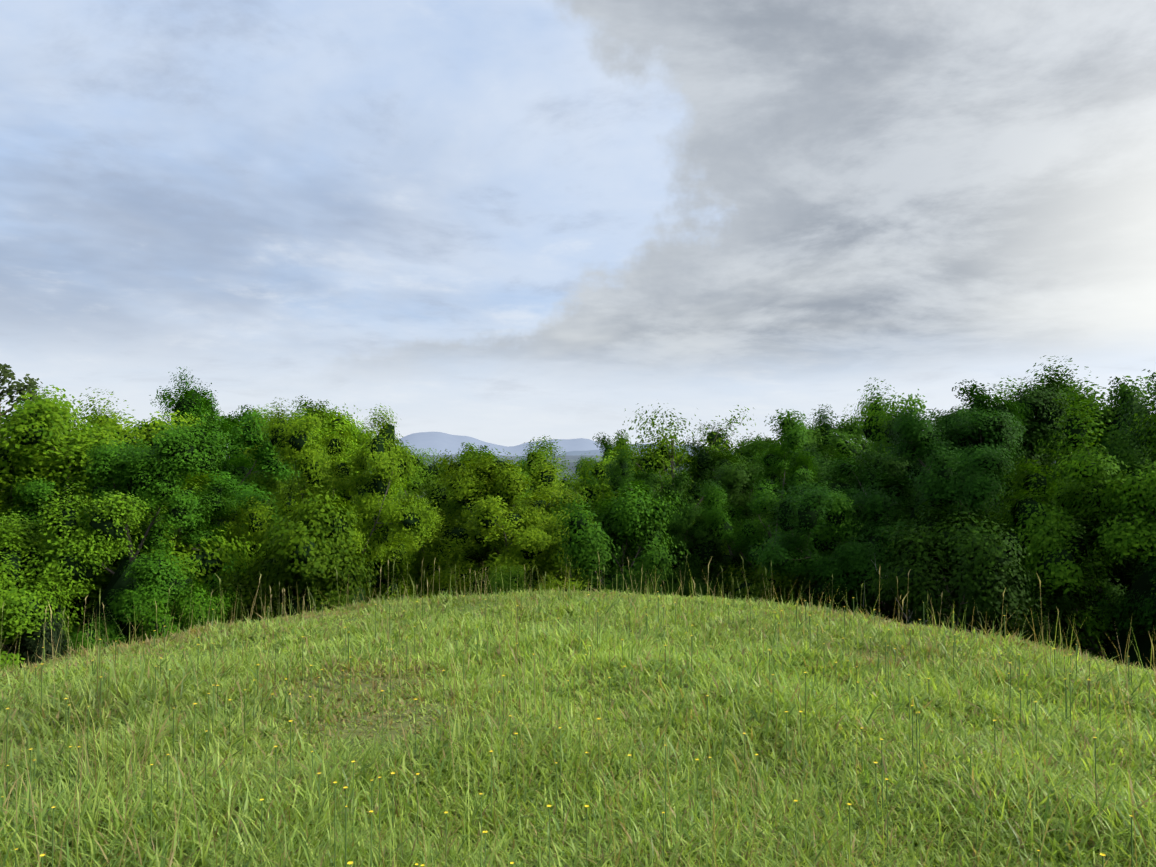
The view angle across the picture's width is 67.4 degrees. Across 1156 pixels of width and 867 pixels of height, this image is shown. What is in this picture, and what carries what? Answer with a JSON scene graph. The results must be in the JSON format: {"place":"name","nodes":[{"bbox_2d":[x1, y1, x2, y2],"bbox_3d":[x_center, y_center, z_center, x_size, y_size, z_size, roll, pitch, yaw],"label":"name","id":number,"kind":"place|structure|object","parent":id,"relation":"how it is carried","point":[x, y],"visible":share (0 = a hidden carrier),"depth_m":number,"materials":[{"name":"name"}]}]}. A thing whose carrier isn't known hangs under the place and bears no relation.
{"place":"outdoors","nodes":[
{"label":"outdoors","id":0,"kind":"place"},
{"bbox_2d":[395,432,698,455],"bbox_3d":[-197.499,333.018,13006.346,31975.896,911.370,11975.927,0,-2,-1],"label":"distant mountain","id":1,"kind":"structure","parent":0,"point":[439,441],"depth_m":14771.79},
{"bbox_2d":[411,443,704,455],"bbox_3d":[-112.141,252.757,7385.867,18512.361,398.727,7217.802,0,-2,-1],"label":"blue hills","id":2,"kind":"structure","parent":0,"point":[592,452],"depth_m":8464.97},
{"bbox_2d":[0,455,1155,866],"bbox_3d":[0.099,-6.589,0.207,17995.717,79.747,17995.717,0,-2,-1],"label":"hill terrain","id":3,"kind":"structure","parent":0,"point":[572,461],"depth_m":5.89,"materials":[{"name":"green plant"}]},
{"bbox_2d":[0,363,74,508],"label":"tree","id":4,"kind":"object","parent":3,"relation":"on","point":[5,372],"visible":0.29,"depth_m":28.52,"materials":[{"name":"green plant"}]},
{"bbox_2d":[10,588,71,667],"bbox_3d":[-12.783,6.495,20.522,2.458,5.837,2.287,-1,-2,39],"label":"shrub","id":5,"kind":"object","parent":3,"relation":"on","point":[30,645],"visible":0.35,"depth_m":20.30,"materials":[{"name":"green plant"}]},
{"bbox_2d":[20,385,98,494],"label":"tree","id":6,"kind":"object","parent":3,"relation":"on","point":[44,396],"depth_m":33.40,"materials":[{"name":"green plant"}]},
{"bbox_2d":[0,481,150,670],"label":"tree","id":7,"kind":"object","parent":3,"relation":"on","point":[22,608],"visible":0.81,"depth_m":20.17,"materials":[{"name":"green plant"}]},
{"bbox_2d":[7,394,194,545],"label":"tree","id":8,"kind":"object","parent":3,"relation":"on","point":[22,402],"depth_m":38.07,"materials":[{"name":"green plant"}]},
{"bbox_2d":[78,468,181,517],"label":"tree","id":9,"kind":"object","parent":3,"relation":"on","point":[112,487],"depth_m":33.04,"materials":[{"name":"green plant"}]},
{"bbox_2d":[0,385,267,659],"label":"tree","id":10,"kind":"object","parent":3,"relation":"on","point":[43,441],"visible":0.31,"depth_m":25.56,"materials":[{"name":"green plant"}]},
{"bbox_2d":[5,408,287,656],"bbox_3d":[-13.732,5.119,26.142,9.110,11.664,7.089,-1,-2,35],"label":"tree","id":11,"kind":"object","parent":3,"relation":"on","point":[145,472],"visible":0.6,"depth_m":24.01,"materials":[{"name":"green plant"}]},
{"bbox_2d":[71,387,283,577],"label":"tree","id":12,"kind":"object","parent":3,"relation":"on","point":[128,434],"depth_m":35.05,"materials":[{"name":"green plant"}]},
{"bbox_2d":[121,578,242,642],"bbox_3d":[-10.375,6.507,23.154,3.448,5.051,3.119,1,-2,-16],"label":"shrub","id":13,"kind":"object","parent":3,"relation":"on","point":[196,598],"visible":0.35,"depth_m":23.15,"materials":[{"name":"green plant"}]},
{"bbox_2d":[47,385,397,620],"bbox_3d":[-15.523,6.559,33.410,16.008,17.504,10.381,0,-2,4],"label":"tree","id":14,"kind":"object","parent":3,"relation":"on","point":[237,471],"visible":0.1,"depth_m":33.71,"materials":[{"name":"green plant"}]},
{"bbox_2d":[158,367,303,492],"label":"tree","id":15,"kind":"object","parent":3,"relation":"on","point":[231,445],"depth_m":48.33,"materials":[{"name":"green plant"}]},
{"bbox_2d":[205,485,385,623],"bbox_3d":[-7.535,5.188,25.449,5.523,7.354,5.553,-1,-2,34],"label":"shrub","id":16,"kind":"object","parent":3,"relation":"on","point":[310,553],"visible":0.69,"depth_m":24.91,"materials":[{"name":"green plant"}]},
{"bbox_2d":[200,397,441,620],"bbox_3d":[-8.601,4.798,29.262,8.576,11.950,6.233,0,-2,6],"label":"tree","id":17,"kind":"object","parent":3,"relation":"on","point":[316,467],"visible":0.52,"depth_m":28.24,"materials":[{"name":"green plant"}]},
{"bbox_2d":[292,395,401,501],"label":"tree","id":18,"kind":"object","parent":3,"relation":"on","point":[307,408],"depth_m":51.37,"materials":[{"name":"green plant"}]},
{"bbox_2d":[286,402,409,522],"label":"tree","id":19,"kind":"object","parent":3,"relation":"on","point":[340,423],"visible":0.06,"depth_m":48.11,"materials":[{"name":"green plant"}]},
{"bbox_2d":[236,399,476,598],"bbox_3d":[-11.101,7.325,38.133,12.399,17.645,10.007,-2,-2,42],"label":"tree","id":20,"kind":"object","parent":3,"relation":"on","point":[436,495],"visible":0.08,"depth_m":37.12,"materials":[{"name":"green plant"}]},
{"bbox_2d":[374,436,507,595],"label":"tree","id":21,"kind":"object","parent":3,"relation":"on","point":[417,479],"depth_m":54.46,"materials":[{"name":"green plant"}]},
{"bbox_2d":[375,442,527,596],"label":"tree","id":22,"kind":"object","parent":3,"relation":"on","point":[469,453],"depth_m":45.04,"materials":[{"name":"green plant"}]},
{"bbox_2d":[367,445,586,600],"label":"tree","id":23,"kind":"object","parent":3,"relation":"on","point":[415,581],"depth_m":37.24,"materials":[{"name":"green plant"}]},
{"bbox_2d":[360,449,604,598],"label":"tree","id":24,"kind":"object","parent":3,"relation":"on","point":[536,544],"visible":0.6,"depth_m":33.35,"materials":[{"name":"green plant"}]},
{"bbox_2d":[465,564,536,595],"bbox_3d":[-2.858,6.665,29.376,3.413,4.484,3.748,-1,-2,30],"label":"shrub","id":25,"kind":"object","parent":3,"relation":"on","point":[497,583],"visible":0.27,"depth_m":28.93,"materials":[{"name":"green plant"}]},
{"bbox_2d":[513,446,557,484],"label":"tree","id":26,"kind":"object","parent":3,"relation":"on","point":[523,461],"visible":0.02,"depth_m":55.31,"materials":[{"name":"green plant"}]},
{"bbox_2d":[1,586,1132,866],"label":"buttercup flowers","id":27,"kind":"object","parent":3,"relation":"on","point":[551,730],"visible":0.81,"depth_m":5.17,"materials":[{"name":"yellow plant"}]},
{"bbox_2d":[0,582,1155,724],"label":"meadow grass","id":28,"kind":"structure","parent":3,"relation":"on","point":[465,621],"depth_m":10.36,"materials":[{"name":"green plant"}]},
{"bbox_2d":[0,554,1155,777],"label":"meadow grass seed heads","id":29,"kind":"object","parent":3,"relation":"on","point":[528,630],"visible":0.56,"depth_m":8.56,"materials":[{"name":"plant"}]},
{"bbox_2d":[549,432,633,585],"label":"tree","id":30,"kind":"object","parent":3,"relation":"on","point":[606,446],"visible":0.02,"depth_m":60.90,"materials":[{"name":"green plant"}]},
{"bbox_2d":[496,428,732,586],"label":"tree","id":31,"kind":"object","parent":3,"relation":"on","point":[597,470],"visible":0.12,"depth_m":41.12,"materials":[{"name":"green plant"}]},
{"bbox_2d":[551,429,683,584],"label":"tree","id":32,"kind":"object","parent":3,"relation":"on","point":[620,441],"depth_m":50.45,"materials":[{"name":"green plant"}]},
{"bbox_2d":[549,479,690,594],"bbox_3d":[1.524,5.080,28.328,5.132,7.126,4.625,-1,-2,28],"label":"shrub","id":33,"kind":"object","parent":3,"relation":"on","point":[631,519],"visible":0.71,"depth_m":28.12,"materials":[{"name":"green plant"}]},
{"bbox_2d":[656,442,688,494],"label":"tree","id":34,"kind":"object","parent":3,"relation":"on","point":[676,464],"depth_m":56.24,"materials":[{"name":"green plant"}]},
{"bbox_2d":[596,445,754,598],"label":"tree","id":35,"kind":"object","parent":3,"relation":"on","point":[619,474],"visible":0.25,"depth_m":33.10,"materials":[{"name":"green plant"}]},
{"bbox_2d":[622,403,755,561],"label":"sparse tree","id":36,"kind":"object","parent":3,"relation":"on","point":[671,457],"visible":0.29,"depth_m":41.19,"materials":[{"name":"green plant"}]},
{"bbox_2d":[595,444,784,577],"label":"tree","id":37,"kind":"object","parent":3,"relation":"on","point":[691,490],"visible":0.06,"depth_m":43.98,"materials":[{"name":"green plant"}]},
{"bbox_2d":[658,436,795,598],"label":"tree","id":38,"kind":"object","parent":3,"relation":"on","point":[723,469],"visible":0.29,"depth_m":34.78,"materials":[{"name":"green plant"}]},
{"bbox_2d":[674,420,850,574],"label":"tree","id":39,"kind":"object","parent":3,"relation":"on","point":[719,435],"visible":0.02,"depth_m":47.93,"materials":[{"name":"green plant"}]},
{"bbox_2d":[675,409,887,493],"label":"tree","id":40,"kind":"object","parent":3,"relation":"on","point":[842,441],"visible":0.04,"depth_m":53.21,"materials":[{"name":"green plant"}]},
{"bbox_2d":[716,543,863,612],"bbox_3d":[6.329,6.713,27.988,5.422,6.356,5.272,1,-2,-39],"label":"shrub","id":41,"kind":"object","parent":3,"relation":"on","point":[779,584],"visible":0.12,"depth_m":27.61,"materials":[{"name":"green plant"}]},
{"bbox_2d":[694,421,901,615],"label":"tree","id":42,"kind":"object","parent":3,"relation":"on","point":[718,514],"visible":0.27,"depth_m":31.39,"materials":[{"name":"green plant"}]},
{"bbox_2d":[805,404,898,471],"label":"tree","id":43,"kind":"object","parent":3,"relation":"on","point":[825,421],"depth_m":54.72,"materials":[{"name":"green plant"}]},
{"bbox_2d":[754,441,1031,624],"bbox_3d":[11.757,7.208,36.128,13.754,15.886,11.639,1,-2,-24],"label":"tree","id":44,"kind":"object","parent":3,"relation":"on","point":[820,463],"visible":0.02,"depth_m":33.90,"materials":[{"name":"green plant"}]},
{"bbox_2d":[745,379,1051,635],"bbox_3d":[9.923,4.810,25.935,10.130,13.419,8.263,1,-2,-29],"label":"tree","id":45,"kind":"object","parent":3,"relation":"on","point":[978,455],"visible":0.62,"depth_m":25.40,"materials":[{"name":"green plant"}]},
{"bbox_2d":[861,561,978,629],"bbox_3d":[9.297,5.990,23.392,3.454,5.448,3.293,-1,-2,21],"label":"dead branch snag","id":46,"kind":"object","parent":3,"relation":"on","point":[904,602],"visible":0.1,"depth_m":23.11,"materials":[{"name":"brown wood"}]},
{"bbox_2d":[841,377,1064,619],"bbox_3d":[16.797,8.428,41.117,11.661,22.307,17.088,1,-2,-36],"label":"tree","id":47,"kind":"object","parent":3,"relation":"on","point":[873,413],"visible":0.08,"depth_m":39.48,"materials":[{"name":"green plant"}]},
{"bbox_2d":[835,364,1093,636],"bbox_3d":[13.191,6.525,33.710,9.921,17.951,12.813,2,-3,-44],"label":"tree","id":48,"kind":"object","parent":3,"relation":"on","point":[1040,425],"visible":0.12,"depth_m":30.39,"materials":[{"name":"green plant"}]},
{"bbox_2d":[865,500,1105,650],"bbox_3d":[10.136,5.082,22.323,5.631,6.607,5.098,1,-2,-21],"label":"shrub","id":49,"kind":"object","parent":3,"relation":"on","point":[973,557],"visible":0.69,"depth_m":21.67,"materials":[{"name":"green plant"}]},
{"bbox_2d":[895,355,1155,589],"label":"tree","id":50,"kind":"object","parent":3,"relation":"on","point":[1108,416],"visible":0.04,"depth_m":33.89,"materials":[{"name":"green plant"}]},
{"bbox_2d":[975,386,1155,669],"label":"tree","id":51,"kind":"object","parent":3,"relation":"on","point":[1056,550],"visible":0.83,"depth_m":21.62,"materials":[{"name":"green plant"}]},
{"bbox_2d":[994,375,1153,599],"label":"tree","id":52,"kind":"object","parent":3,"relation":"on","point":[1120,574],"visible":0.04,"depth_m":33.16,"materials":[{"name":"green plant"}]},
{"bbox_2d":[1008,375,1155,645],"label":"tree","id":53,"kind":"object","parent":3,"relation":"on","point":[1120,452],"visible":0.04,"depth_m":27.62,"materials":[{"name":"green plant"}]},
{"bbox_2d":[1035,449,1155,587],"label":"tree","id":54,"kind":"object","parent":3,"relation":"on","point":[1134,564],"visible":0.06,"depth_m":28.67,"materials":[{"name":"green plant"}]},
{"bbox_2d":[1089,537,1155,650],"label":"tree","id":55,"kind":"object","parent":3,"relation":"on","point":[1142,609],"visible":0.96,"depth_m":20.28,"materials":[{"name":"green plant"}]},
{"bbox_2d":[1118,369,1155,590],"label":"tree","id":56,"kind":"object","parent":3,"relation":"on","point":[1149,412],"visible":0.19,"depth_m":23.51,"materials":[{"name":"green plant"}]},
{"bbox_2d":[0,0,1155,452],"label":"sky","id":57,"kind":"structure","parent":0,"point":[507,223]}
]}

